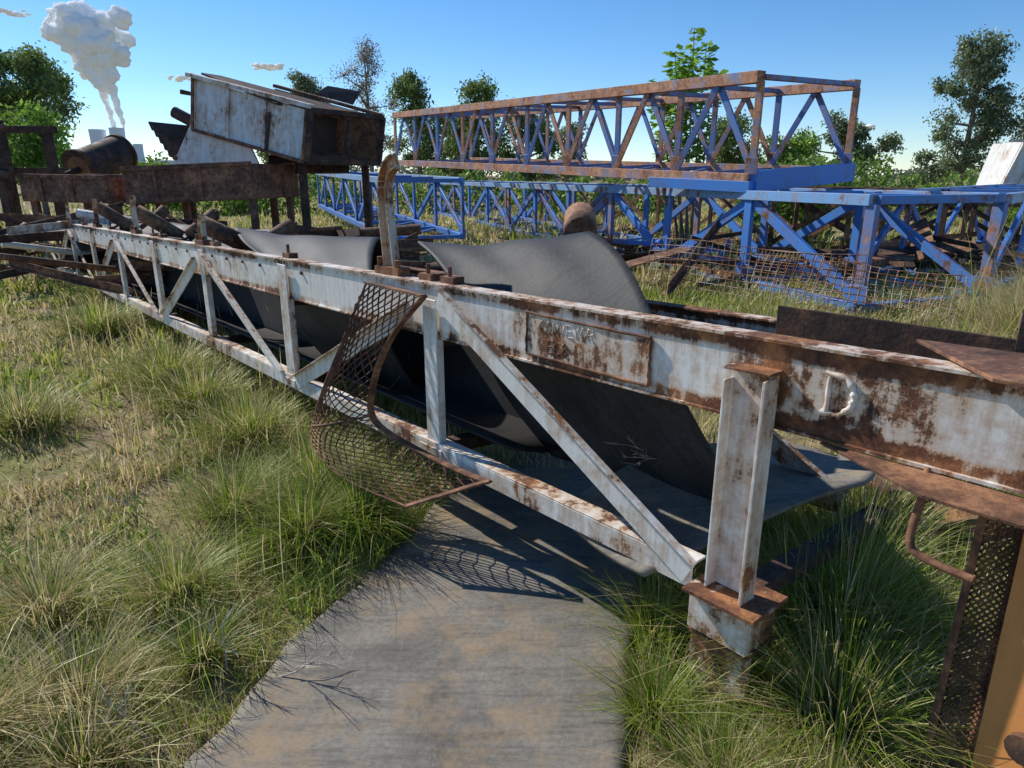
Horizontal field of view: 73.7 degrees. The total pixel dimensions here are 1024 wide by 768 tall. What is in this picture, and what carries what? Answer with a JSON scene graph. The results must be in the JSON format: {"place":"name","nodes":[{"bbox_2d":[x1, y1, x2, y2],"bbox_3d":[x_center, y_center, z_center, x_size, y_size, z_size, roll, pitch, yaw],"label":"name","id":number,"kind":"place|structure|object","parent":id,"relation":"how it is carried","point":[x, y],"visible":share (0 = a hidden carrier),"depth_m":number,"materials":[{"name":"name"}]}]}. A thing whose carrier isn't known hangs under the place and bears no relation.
{"place":"outdoors","nodes":[
{"label":"outdoors","id":0,"kind":"place"},
{"bbox_2d":[39,0,135,127],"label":"smoke plume","id":1,"kind":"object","parent":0,"point":[96,45],"depth_m":856.94,"materials":[{"name":"white"}]},
{"bbox_2d":[0,7,874,127],"bbox_3d":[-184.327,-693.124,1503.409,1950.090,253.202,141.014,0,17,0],"label":"cloud","id":2,"kind":"structure","parent":0,"point":[256,66],"depth_m":1494.01,"materials":[{"name":"white"}]},
{"bbox_2d":[0,187,982,224],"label":"grass","id":3,"kind":"structure","parent":0,"point":[425,210],"depth_m":32.37,"materials":[{"name":"green plant"}]},
{"bbox_2d":[0,176,1023,767],"bbox_3d":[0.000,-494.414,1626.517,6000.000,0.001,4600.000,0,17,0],"label":"ground","id":4,"kind":"structure","parent":0,"point":[86,446],"depth_m":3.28,"materials":[{"name":"green plant"}]},
{"bbox_2d":[0,120,71,255],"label":"rusted hopper frame","id":5,"kind":"object","parent":4,"relation":"on","point":[10,199],"visible":0.62,"depth_m":14.62,"materials":[{"name":"metal"}]},
{"bbox_2d":[0,90,76,214],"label":"leafy tree","id":6,"kind":"object","parent":4,"relation":"on","point":[26,150],"visible":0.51,"depth_m":23.79,"materials":[{"name":"green plant"}]},
{"bbox_2d":[0,40,89,132],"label":"gum tree","id":7,"kind":"object","parent":4,"relation":"on","point":[35,71],"visible":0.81,"depth_m":59.23,"materials":[{"name":"green plant"}]},
{"bbox_2d":[1,291,172,344],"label":"grass tussock","id":8,"kind":"object","parent":4,"relation":"on","point":[96,319],"depth_m":7.01,"materials":[{"name":"green plant"}]},
{"bbox_2d":[0,370,175,449],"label":"grass tussock","id":9,"kind":"object","parent":4,"relation":"on","point":[19,413],"depth_m":4.42,"materials":[{"name":"green plant"}]},
{"bbox_2d":[0,590,177,765],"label":"grass tussock","id":10,"kind":"object","parent":4,"relation":"on","point":[8,694],"depth_m":2.07,"materials":[{"name":"green plant"}]},
{"bbox_2d":[16,174,163,255],"bbox_3d":[-8.300,-3.397,13.810,2.002,1.640,1.768,3,17,11],"label":"rusted steel trough","id":11,"kind":"object","parent":4,"relation":"on","point":[84,189],"visible":0.56,"depth_m":12.87,"materials":[{"name":"brown metal"}]},
{"bbox_2d":[31,263,148,302],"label":"grass tussock","id":12,"kind":"object","parent":4,"relation":"on","point":[92,291],"depth_m":9.07,"materials":[{"name":"green plant"}]},
{"bbox_2d":[61,134,137,214],"bbox_3d":[-10.088,-4.782,16.718,0.920,2.606,1.994,4,17,12],"label":"pulley drum","id":13,"kind":"object","parent":4,"relation":"on","point":[111,154],"visible":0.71,"depth_m":16.34,"materials":[{"name":"metal"}]},
{"bbox_2d":[0,634,211,767],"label":"grass tussock","id":14,"kind":"object","parent":4,"relation":"on","point":[84,742],"depth_m":1.91,"materials":[{"name":"green plant"}]},
{"bbox_2d":[0,579,212,767],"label":"grass tussock","id":15,"kind":"object","parent":4,"relation":"on","point":[83,678],"depth_m":2.15,"materials":[{"name":"green plant"}]},
{"bbox_2d":[0,519,231,653],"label":"grass tussock","id":16,"kind":"object","parent":4,"relation":"on","point":[36,589],"depth_m":2.57,"materials":[{"name":"green plant"}]},
{"bbox_2d":[88,127,174,164],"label":"power station","id":17,"kind":"object","parent":4,"relation":"on","point":[95,135],"visible":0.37,"depth_m":898.22,"materials":[{"name":"white concrete"}]},
{"bbox_2d":[0,202,268,279],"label":"scrap steel pile","id":18,"kind":"object","parent":4,"relation":"on","point":[18,239],"visible":0.25,"depth_m":10.41,"materials":[{"name":"brown metal"}]},
{"bbox_2d":[27,328,255,402],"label":"grass tussock","id":19,"kind":"object","parent":4,"relation":"on","point":[167,358],"depth_m":5.35,"materials":[{"name":"green plant"}]},
{"bbox_2d":[120,150,182,217],"bbox_3d":[-12.977,-7.122,24.612,2.340,2.466,2.246,0,17,0],"label":"leafy tree","id":20,"kind":"object","parent":4,"relation":"on","point":[151,161],"visible":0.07,"depth_m":24.27,"materials":[{"name":"green plant"}]},
{"bbox_2d":[50,351,268,421],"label":"grass tussock","id":21,"kind":"object","parent":4,"relation":"on","point":[191,387],"depth_m":4.78,"materials":[{"name":"green plant"}]},
{"bbox_2d":[13,519,328,652],"bbox_3d":[-1.283,0.712,2.615,1.076,0.312,1.031,-16,23,-42],"label":"grass tussock","id":22,"kind":"object","parent":4,"relation":"on","point":[183,588],"depth_m":2.63,"materials":[{"name":"green plant"}]},
{"bbox_2d":[31,435,349,551],"bbox_3d":[-1.275,0.470,3.301,1.356,0.374,1.383,4,17,13],"label":"grass tussock","id":23,"kind":"object","parent":4,"relation":"on","point":[210,499],"depth_m":3.28,"materials":[{"name":"green plant"}]},
{"bbox_2d":[90,578,318,731],"bbox_3d":[-1.041,0.862,2.239,0.740,0.244,0.748,0,17,0],"label":"grass tussock","id":24,"kind":"object","parent":4,"relation":"on","point":[208,651],"depth_m":2.30,"materials":[{"name":"green plant"}]},
{"bbox_2d":[120,161,299,229],"bbox_3d":[-5.825,-3.443,13.586,2.782,1.860,1.728,0,17,0],"label":"rusted steel trough","id":25,"kind":"object","parent":4,"relation":"on","point":[185,184],"visible":0.83,"depth_m":12.73,"materials":[{"name":"brown metal"}]},
{"bbox_2d":[0,222,442,295],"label":"scrap steel pile","id":26,"kind":"object","parent":4,"relation":"on","point":[409,247],"visible":0.23,"depth_m":8.23,"materials":[{"name":"brown metal"}]},
{"bbox_2d":[126,373,346,470],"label":"grass tussock","id":27,"kind":"object","parent":4,"relation":"on","point":[247,422],"depth_m":4.11,"materials":[{"name":"green plant"}]},
{"bbox_2d":[255,151,270,163],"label":"gum tree","id":28,"kind":"object","parent":4,"relation":"on","point":[262,154],"visible":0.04,"depth_m":63.18,"materials":[{"name":"green plant"}]},
{"bbox_2d":[148,72,385,227],"bbox_3d":[-5.290,-4.673,14.606,5.199,3.618,3.399,0,17,0],"label":"steel chute","id":29,"kind":"object","parent":4,"relation":"on","point":[224,121],"visible":0.91,"depth_m":13.85,"materials":[{"name":"white metal"}]},
{"bbox_2d":[115,451,425,600],"bbox_3d":[-1.011,0.541,3.058,1.287,0.380,1.499,0,17,0],"label":"grass tussock","id":30,"kind":"object","parent":4,"relation":"on","point":[297,523],"depth_m":3.02,"materials":[{"name":"green plant"}]},
{"bbox_2d":[175,414,430,534],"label":"grass tussock","id":31,"kind":"object","parent":4,"relation":"on","point":[312,454],"depth_m":3.50,"materials":[{"name":"green plant"}]},
{"bbox_2d":[284,67,330,192],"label":"gum tree","id":32,"kind":"object","parent":4,"relation":"on","point":[306,84],"visible":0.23,"depth_m":59.29,"materials":[{"name":"green plant"}]},
{"bbox_2d":[199,441,457,575],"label":"grass tussock","id":33,"kind":"object","parent":4,"relation":"on","point":[369,507],"depth_m":3.10,"materials":[{"name":"green plant"}]},
{"bbox_2d":[326,34,400,202],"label":"sparse tree","id":34,"kind":"object","parent":4,"relation":"on","point":[366,90],"visible":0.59,"depth_m":40.25,"materials":[{"name":"green plant"}]},
{"bbox_2d":[315,171,465,239],"bbox_3d":[-4.299,-5.713,20.788,1.754,1.530,13.677,-7,18,-20],"label":"blue steel frame","id":35,"kind":"object","parent":4,"relation":"on","point":[400,179],"visible":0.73,"depth_m":18.38,"materials":[{"name":"paint"}]},
{"bbox_2d":[87,420,717,742],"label":"dead twigs","id":36,"kind":"object","parent":4,"relation":"on","point":[226,663],"visible":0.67,"depth_m":2.21,"materials":[{"name":"beige"}]},
{"bbox_2d":[181,449,646,767],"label":"conveyor belt strip","id":37,"kind":"object","parent":4,"relation":"on","point":[440,661],"visible":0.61,"depth_m":2.32,"materials":[{"name":"rubber"}]},
{"bbox_2d":[381,67,456,198],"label":"gum tree","id":38,"kind":"object","parent":4,"relation":"on","point":[409,85],"visible":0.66,"depth_m":45.34,"materials":[{"name":"green plant"}]},
{"bbox_2d":[434,118,473,191],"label":"gum tree","id":39,"kind":"object","parent":4,"relation":"on","point":[453,134],"visible":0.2,"depth_m":48.70,"materials":[{"name":"green plant"}]},
{"bbox_2d":[443,69,511,199],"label":"gum tree","id":40,"kind":"object","parent":4,"relation":"on","point":[473,89],"visible":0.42,"depth_m":45.37,"materials":[{"name":"green plant"}]},
{"bbox_2d":[17,160,982,180],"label":"distant tree line","id":41,"kind":"object","parent":4,"relation":"on","point":[402,169],"visible":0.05,"depth_m":214.54,"materials":[{"name":"green plant"}]},
{"bbox_2d":[0,274,1005,767],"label":"grass seed stalks","id":42,"kind":"object","parent":4,"relation":"on","point":[300,460],"depth_m":3.52,"materials":[{"name":"beige plant"}]},
{"bbox_2d":[0,206,1023,308],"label":"grass","id":43,"kind":"structure","parent":4,"relation":"on","point":[17,286],"depth_m":17.31,"materials":[{"name":"green plant"}]},
{"bbox_2d":[498,95,564,181],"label":"gum tree","id":44,"kind":"object","parent":4,"relation":"on","point":[537,149],"visible":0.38,"depth_m":47.25,"materials":[{"name":"green plant"}]},
{"bbox_2d":[41,154,1023,700],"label":"conveyor truss frame","id":45,"kind":"object","parent":4,"relation":"on","point":[945,402],"visible":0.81,"depth_m":2.17,"materials":[{"name":"white paint"}]},
{"bbox_2d":[87,222,232,247],"bbox_3d":[-5.459,-2.222,9.689,0.824,0.336,8.601,-14,22,-38],"label":"draped conveyor belt","id":46,"kind":"object","parent":45,"relation":"on","point":[146,230],"visible":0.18,"depth_m":8.44,"materials":[{"name":"rubber"}]},
{"bbox_2d":[77,243,520,418],"bbox_3d":[-3.867,-1.299,7.956,0.112,0.815,13.601,-14,22,-39],"label":"hanging conveyor belt","id":47,"kind":"object","parent":45,"relation":"hanging from","point":[469,375],"visible":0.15,"depth_m":4.35,"materials":[{"name":"rubber"}]},
{"bbox_2d":[54,253,559,452],"bbox_3d":[-3.975,-1.120,8.120,0.827,0.438,13.300,-14,22,-38],"label":"return conveyor belt","id":48,"kind":"object","parent":45,"relation":"on","point":[507,431],"visible":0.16,"depth_m":3.76,"materials":[{"name":"rubber"}]},
{"bbox_2d":[234,227,420,393],"bbox_3d":[-1.683,-0.764,5.455,0.882,0.969,3.913,-14,22,-38],"label":"draped conveyor belt","id":49,"kind":"object","parent":45,"relation":"on","point":[323,329],"visible":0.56,"depth_m":4.43,"materials":[{"name":"grey rubber"}]},
{"bbox_2d":[310,281,492,508],"bbox_3d":[-0.562,0.034,3.031,0.379,0.849,1.119,-13,21,-37],"label":"expanded metal guard","id":50,"kind":"object","parent":45,"relation":"on","point":[371,414],"visible":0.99,"depth_m":3.19,"materials":[{"name":"metal"}]},
{"bbox_2d":[418,231,715,499],"bbox_3d":[0.176,-0.238,3.364,0.948,1.052,2.498,-14,22,-38],"label":"draped conveyor belt","id":51,"kind":"object","parent":45,"relation":"on","point":[589,267],"visible":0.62,"depth_m":2.71,"materials":[{"name":"grey rubber"}]},
{"bbox_2d":[573,443,875,576],"bbox_3d":[0.891,0.412,2.741,1.369,0.168,0.588,-10,19,-29],"label":"loose belt end","id":52,"kind":"object","parent":45,"relation":"on","point":[670,508],"visible":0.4,"depth_m":2.62,"materials":[{"name":"rubber"}]},
{"bbox_2d":[905,467,975,583],"bbox_3d":[0.941,0.309,1.509,0.075,0.198,0.185,-3,17,-9],"label":"bent rod handle","id":53,"kind":"object","parent":45,"relation":"attached to","point":[913,523],"visible":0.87,"depth_m":1.54,"materials":[{"name":"metal"}]},
{"bbox_2d":[537,121,588,195],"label":"gum tree","id":54,"kind":"object","parent":4,"relation":"on","point":[564,179],"visible":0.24,"depth_m":50.51,"materials":[{"name":"green plant"}]},
{"bbox_2d":[123,149,1023,236],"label":"scrub bushes","id":55,"kind":"object","parent":4,"relation":"on","point":[784,210],"visible":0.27,"depth_m":28.64,"materials":[{"name":"green plant"}]},
{"bbox_2d":[510,561,771,704],"bbox_3d":[0.524,0.770,2.395,0.923,0.329,0.969,-14,22,-38],"label":"grass tussock","id":56,"kind":"object","parent":4,"relation":"on","point":[650,616],"depth_m":2.38,"materials":[{"name":"green plant"}]},
{"bbox_2d":[526,610,798,767],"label":"grass tussock","id":57,"kind":"object","parent":4,"relation":"on","point":[654,698],"depth_m":2.07,"materials":[{"name":"green plant"}]},
{"bbox_2d":[646,27,728,240],"bbox_3d":[3.977,-5.860,16.575,1.692,4.762,1.997,-11,20,-33],"label":"leafy sapling","id":58,"kind":"object","parent":4,"relation":"on","point":[697,151],"visible":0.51,"depth_m":16.02,"materials":[{"name":"green plant"}]},
{"bbox_2d":[600,212,821,295],"bbox_3d":[2.454,-2.592,12.159,4.793,1.014,6.973,0,17,0],"label":"scrap steel pile","id":59,"kind":"object","parent":4,"relation":"on","point":[631,257],"visible":0.51,"depth_m":10.78,"materials":[{"name":"brown metal"}]},
{"bbox_2d":[419,180,1008,312],"bbox_3d":[0.911,-5.370,20.707,2.279,1.400,27.353,-6,18,-18],"label":"blue steel frame","id":60,"kind":"object","parent":4,"relation":"on","point":[848,200],"visible":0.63,"depth_m":10.39,"materials":[{"name":"paint"}]},
{"bbox_2d":[392,70,860,192],"bbox_3d":[1.048,-5.920,16.428,3.148,2.220,14.816,-10,19,-29],"label":"steel lattice girder","id":61,"kind":"object","parent":60,"relation":"on","point":[750,174],"visible":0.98,"depth_m":12.77,"materials":[{"name":"blue metal"}]},
{"bbox_2d":[563,654,898,767],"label":"grass tussock","id":62,"kind":"object","parent":4,"relation":"on","point":[729,743],"depth_m":1.85,"materials":[{"name":"green plant"}]},
{"bbox_2d":[701,107,763,171],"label":"gum tree","id":63,"kind":"object","parent":4,"relation":"on","point":[726,155],"visible":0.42,"depth_m":44.53,"materials":[{"name":"green plant"}]},
{"bbox_2d":[631,684,872,767],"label":"grass tussock","id":64,"kind":"object","parent":4,"relation":"on","point":[757,757],"depth_m":1.79,"materials":[{"name":"green plant"}]},
{"bbox_2d":[539,183,979,262],"bbox_3d":[5.103,-4.657,18.440,1.677,1.370,13.417,-11,20,-31],"label":"rusted steel frame","id":65,"kind":"object","parent":4,"relation":"on","point":[942,222],"visible":0.12,"depth_m":15.94,"materials":[{"name":"blue metal"}]},
{"bbox_2d":[540,503,986,767],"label":"grass tussock","id":66,"kind":"object","parent":4,"relation":"on","point":[788,596],"depth_m":2.28,"materials":[{"name":"green plant"}]},
{"bbox_2d":[570,467,1009,764],"bbox_3d":[1.324,0.711,2.090,2.285,0.621,1.891,10,20,30],"label":"grass tussock","id":67,"kind":"object","parent":4,"relation":"on","point":[850,596],"depth_m":2.22,"materials":[{"name":"green plant"}]},
{"bbox_2d":[758,126,823,164],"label":"gum tree","id":68,"kind":"object","parent":4,"relation":"on","point":[798,145],"visible":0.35,"depth_m":46.38,"materials":[{"name":"green plant"}]},
{"bbox_2d":[700,286,898,319],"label":"grass tussock","id":69,"kind":"object","parent":4,"relation":"on","point":[771,311],"depth_m":6.54,"materials":[{"name":"green plant"}]},
{"bbox_2d":[644,238,966,317],"bbox_3d":[3.261,-1.322,8.432,4.069,0.722,0.729,16,23,41],"label":"welded wire panel","id":70,"kind":"object","parent":4,"relation":"on","point":[833,284],"visible":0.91,"depth_m":8.17,"materials":[{"name":"rusted steel"}]},
{"bbox_2d":[655,667,958,767],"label":"grass tussock","id":71,"kind":"object","parent":4,"relation":"on","point":[807,754],"depth_m":1.80,"materials":[{"name":"green plant"}]},
{"bbox_2d":[624,546,1005,767],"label":"grass tussock","id":72,"kind":"object","parent":4,"relation":"on","point":[836,706],"depth_m":1.92,"materials":[{"name":"green plant"}]},
{"bbox_2d":[651,474,1002,711],"bbox_3d":[1.295,0.619,2.486,1.598,0.566,1.744,4,17,11],"label":"grass tussock","id":73,"kind":"object","parent":4,"relation":"on","point":[867,538],"depth_m":2.47,"materials":[{"name":"green plant"}]},
{"bbox_2d":[803,108,906,175],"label":"gum tree","id":74,"kind":"object","parent":4,"relation":"on","point":[888,143],"visible":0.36,"depth_m":47.68,"materials":[{"name":"green plant"}]},
{"bbox_2d":[707,435,1010,681],"bbox_3d":[1.515,0.511,2.894,1.627,0.533,2.046,-6,18,-17],"label":"grass tussock","id":75,"kind":"object","parent":4,"relation":"on","point":[877,497],"depth_m":2.88,"materials":[{"name":"green plant"}]},
{"bbox_2d":[766,693,969,767],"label":"grass tussock","id":76,"kind":"object","parent":4,"relation":"on","point":[900,756],"depth_m":1.79,"materials":[{"name":"green plant"}]},
{"bbox_2d":[757,489,1010,766],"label":"grass tussock","id":77,"kind":"object","parent":4,"relation":"on","point":[946,592],"depth_m":2.29,"materials":[{"name":"green plant"}]},
{"bbox_2d":[754,217,1023,294],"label":"scrap steel pile","id":78,"kind":"object","parent":4,"relation":"on","point":[887,253],"visible":0.45,"depth_m":11.62,"materials":[{"name":"brown metal"}]},
{"bbox_2d":[793,202,1022,247],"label":"rusted steel frame","id":79,"kind":"object","parent":4,"relation":"on","point":[840,226],"visible":0.16,"depth_m":14.95,"materials":[{"name":"metal"}]},
{"bbox_2d":[848,257,1023,338],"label":"grass tussock","id":80,"kind":"object","parent":4,"relation":"on","point":[1013,306],"depth_m":5.85,"materials":[{"name":"green plant"}]},
{"bbox_2d":[854,184,1023,291],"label":"blue steel frame","id":81,"kind":"object","parent":4,"relation":"on","point":[1012,192],"visible":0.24,"depth_m":11.52,"materials":[{"name":"paint"}]},
{"bbox_2d":[861,309,1018,338],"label":"grass tussock","id":82,"kind":"object","parent":4,"relation":"on","point":[972,330],"depth_m":5.30,"materials":[{"name":"green plant"}]},
{"bbox_2d":[858,464,1022,555],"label":"tussock","id":83,"kind":"object","parent":4,"relation":"on","point":[967,530],"visible":0.08,"depth_m":2.80,"materials":[{"name":"green plant"}]},
{"bbox_2d":[861,160,1023,334],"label":"tall grass stems","id":84,"kind":"object","parent":4,"relation":"on","point":[983,272],"visible":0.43,"depth_m":3.76,"materials":[{"name":"green plant"}]},
{"bbox_2d":[862,252,1023,337],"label":"grass tussock","id":85,"kind":"object","parent":4,"relation":"on","point":[995,294],"depth_m":6.41,"materials":[{"name":"green plant"}]},
{"bbox_2d":[895,262,1022,321],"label":"grass tussock","id":86,"kind":"object","parent":4,"relation":"on","point":[991,289],"depth_m":6.27,"materials":[{"name":"green plant"}]},
{"bbox_2d":[897,245,1023,307],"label":"grass tussock","id":87,"kind":"object","parent":4,"relation":"on","point":[996,274],"depth_m":7.17,"materials":[{"name":"green plant"}]},
{"bbox_2d":[899,24,1023,186],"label":"eucalyptus tree","id":88,"kind":"object","parent":4,"relation":"on","point":[979,69],"visible":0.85,"depth_m":35.81,"materials":[{"name":"green plant"}]},
{"bbox_2d":[915,296,1022,336],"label":"grass tussock","id":89,"kind":"object","parent":4,"relation":"on","point":[997,321],"depth_m":5.45,"materials":[{"name":"green plant"}]},
{"bbox_2d":[919,516,1023,767],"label":"end guard panel","id":90,"kind":"object","parent":4,"relation":"on","point":[1000,723],"visible":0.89,"depth_m":1.61,"materials":[{"name":"metal"}]},
{"bbox_2d":[952,278,1023,321],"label":"grass tussock","id":91,"kind":"object","parent":4,"relation":"on","point":[998,299],"depth_m":5.84,"materials":[{"name":"green plant"}]},
{"bbox_2d":[976,140,1023,231],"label":"steel hopper panel","id":92,"kind":"object","parent":4,"relation":"on","point":[998,166],"visible":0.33,"depth_m":18.41,"materials":[{"name":"white metal"}]},
{"bbox_2d":[1010,89,1023,139],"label":"eucalyptus tree","id":93,"kind":"object","parent":4,"relation":"on","point":[1021,134],"visible":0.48,"depth_m":37.20,"materials":[{"name":"green plant"}]},
{"bbox_2d":[0,267,1023,515],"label":"grass","id":94,"kind":"structure","parent":0,"point":[380,401],"depth_m":5.94,"materials":[{"name":"green plant"}]},
{"bbox_2d":[0,0,1023,175],"label":"sky","id":95,"kind":"structure","parent":0,"point":[895,48],"materials":[{"name":"blue"}]}
]}

